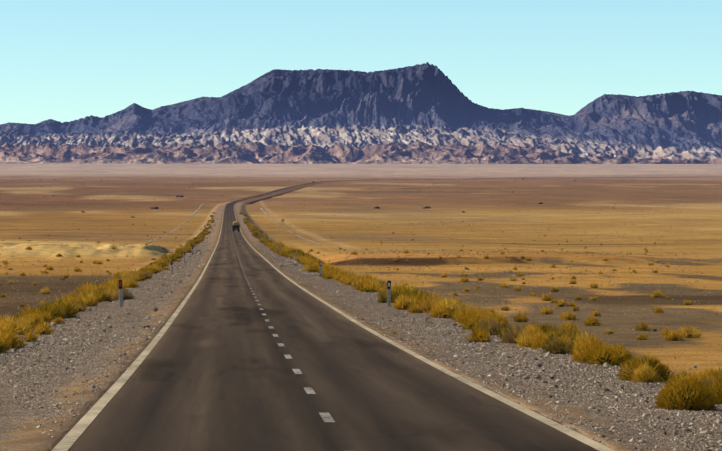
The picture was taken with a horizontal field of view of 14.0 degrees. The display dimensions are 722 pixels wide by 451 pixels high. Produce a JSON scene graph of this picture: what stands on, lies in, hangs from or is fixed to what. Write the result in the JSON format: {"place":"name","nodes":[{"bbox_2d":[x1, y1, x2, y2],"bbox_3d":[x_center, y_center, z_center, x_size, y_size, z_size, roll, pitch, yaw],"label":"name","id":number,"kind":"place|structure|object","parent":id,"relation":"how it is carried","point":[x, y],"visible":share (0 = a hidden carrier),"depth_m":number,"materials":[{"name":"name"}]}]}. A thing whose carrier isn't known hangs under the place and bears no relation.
{"place":"outdoors","nodes":[
{"label":"outdoors","id":0,"kind":"place"},
{"bbox_2d":[0,250,212,441],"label":"gravel","id":1,"kind":"structure","parent":0,"point":[93,386],"depth_m":63.32,"materials":[{"name":"grey gravel"}]},
{"bbox_2d":[118,280,122,306],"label":"delineator","id":2,"kind":"object","parent":1,"relation":"on","point":[120,295],"visible":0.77,"depth_m":116.00,"materials":[{"name":"white plastic"}]},
{"bbox_2d":[49,177,614,450],"bbox_3d":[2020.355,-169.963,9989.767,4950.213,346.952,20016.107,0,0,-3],"label":"road","id":3,"kind":"structure","parent":0,"point":[213,371],"depth_m":44.90,"materials":[{"name":"grey asphalt"}]},
{"bbox_2d":[52,199,240,450],"bbox_3d":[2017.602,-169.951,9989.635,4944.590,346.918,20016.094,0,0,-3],"label":"edge line","id":4,"kind":"object","parent":3,"relation":"on","point":[71,437],"visible":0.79,"depth_m":45.32,"materials":[{"name":"paint"}]},
{"bbox_2d":[233,221,239,230],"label":"truck","id":5,"kind":"object","parent":3,"relation":"on","point":[236,225],"visible":1,"depth_m":816.04,"materials":[{"name":"grey"}]},
{"bbox_2d":[229,207,334,421],"bbox_3d":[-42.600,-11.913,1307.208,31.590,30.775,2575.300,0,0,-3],"label":"dashes","id":6,"kind":"object","parent":3,"relation":"on","point":[326,417],"visible":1,"depth_m":51.75,"materials":[{"name":"paint"}]},
{"bbox_2d":[234,190,613,450],"bbox_3d":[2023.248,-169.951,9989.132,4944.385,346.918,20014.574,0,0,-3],"label":"edge line","id":7,"kind":"object","parent":3,"relation":"on","point":[570,432],"visible":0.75,"depth_m":44.92,"materials":[{"name":"paint"}]},
{"bbox_2d":[0,163,721,450],"bbox_3d":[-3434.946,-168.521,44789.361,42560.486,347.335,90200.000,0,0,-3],"label":"ground","id":8,"kind":"structure","parent":0,"point":[700,186],"depth_m":510.22,"materials":[{"name":"beige sand"}]},
{"bbox_2d":[0,212,216,353],"bbox_3d":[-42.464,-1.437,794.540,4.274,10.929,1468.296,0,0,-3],"label":"roadside shrubs","id":9,"kind":"object","parent":8,"relation":"on","point":[37,320],"visible":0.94,"depth_m":114.03,"materials":[{"name":"yellow plant"}]},
{"bbox_2d":[141,204,202,243],"bbox_3d":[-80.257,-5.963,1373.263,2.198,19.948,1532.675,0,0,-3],"label":"stone line","id":10,"kind":"object","parent":8,"relation":"on","point":[179,226],"visible":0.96,"depth_m":1103.42,"materials":[{"name":"grey stone"}]},
{"bbox_2d":[260,208,321,243],"bbox_3d":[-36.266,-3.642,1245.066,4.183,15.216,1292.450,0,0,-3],"label":"stone line","id":11,"kind":"object","parent":8,"relation":"on","point":[285,227],"visible":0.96,"depth_m":1056.03,"materials":[{"name":"grey stone"}]},
{"bbox_2d":[81,195,542,217],"bbox_3d":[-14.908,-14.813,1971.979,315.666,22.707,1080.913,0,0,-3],"label":"rock mounds","id":12,"kind":"object","parent":8,"relation":"on","point":[376,207],"visible":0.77,"depth_m":1878.42,"materials":[{"name":"brown stone"}]},
{"bbox_2d":[0,176,699,270],"bbox_3d":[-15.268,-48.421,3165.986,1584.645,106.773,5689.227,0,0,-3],"label":"plain specks","id":13,"kind":"object","parent":8,"relation":"on","point":[375,219],"visible":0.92,"depth_m":1811.65,"materials":[{"name":"brown plant"}]},
{"bbox_2d":[0,221,704,340],"bbox_3d":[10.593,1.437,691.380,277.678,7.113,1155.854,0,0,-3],"label":"shrubs","id":14,"kind":"object","parent":8,"relation":"on","point":[667,333],"visible":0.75,"depth_m":175.19,"materials":[{"name":"plant"}]},
{"bbox_2d":[0,243,721,372],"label":"flat stones","id":15,"kind":"object","parent":8,"relation":"on","point":[447,283],"visible":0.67,"depth_m":273.28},
{"bbox_2d":[12,223,716,415],"bbox_3d":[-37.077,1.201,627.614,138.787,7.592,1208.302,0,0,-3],"label":"rocks","id":16,"kind":"object","parent":8,"relation":"on","point":[108,317],"visible":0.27,"depth_m":123.90,"materials":[{"name":"stone"}]},
{"bbox_2d":[387,280,390,304],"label":"delineator","id":17,"kind":"object","parent":8,"relation":"on","point":[388,290],"visible":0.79,"depth_m":119.49,"materials":[{"name":"white plastic"}]},
{"bbox_2d":[220,176,721,202],"bbox_3d":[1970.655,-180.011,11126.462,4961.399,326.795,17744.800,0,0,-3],"label":"causeway road","id":18,"kind":"structure","parent":8,"relation":"on","point":[275,193],"depth_m":3532.70,"materials":[{"name":"grey asphalt"}]},
{"bbox_2d":[238,210,721,410],"bbox_3d":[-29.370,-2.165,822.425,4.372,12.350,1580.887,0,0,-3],"label":"roadside shrubs","id":19,"kind":"object","parent":8,"relation":"on","point":[700,391],"visible":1,"depth_m":70.23,"materials":[{"name":"yellow plant"}]},
{"bbox_2d":[259,250,721,450],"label":"gravel","id":20,"kind":"structure","parent":8,"relation":"on","point":[548,355],"depth_m":50.42,"materials":[{"name":"grey gravel"}]},
{"bbox_2d":[0,62,721,163],"bbox_3d":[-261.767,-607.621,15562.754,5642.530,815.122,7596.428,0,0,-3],"label":"mountains","id":21,"kind":"structure","parent":0,"point":[426,113],"depth_m":15426.35,"materials":[{"name":"stone"}]},
{"bbox_2d":[0,0,721,123],"label":"sky","id":22,"kind":"structure","parent":0,"point":[62,61],"materials":[{"name":"blue"}]}
]}

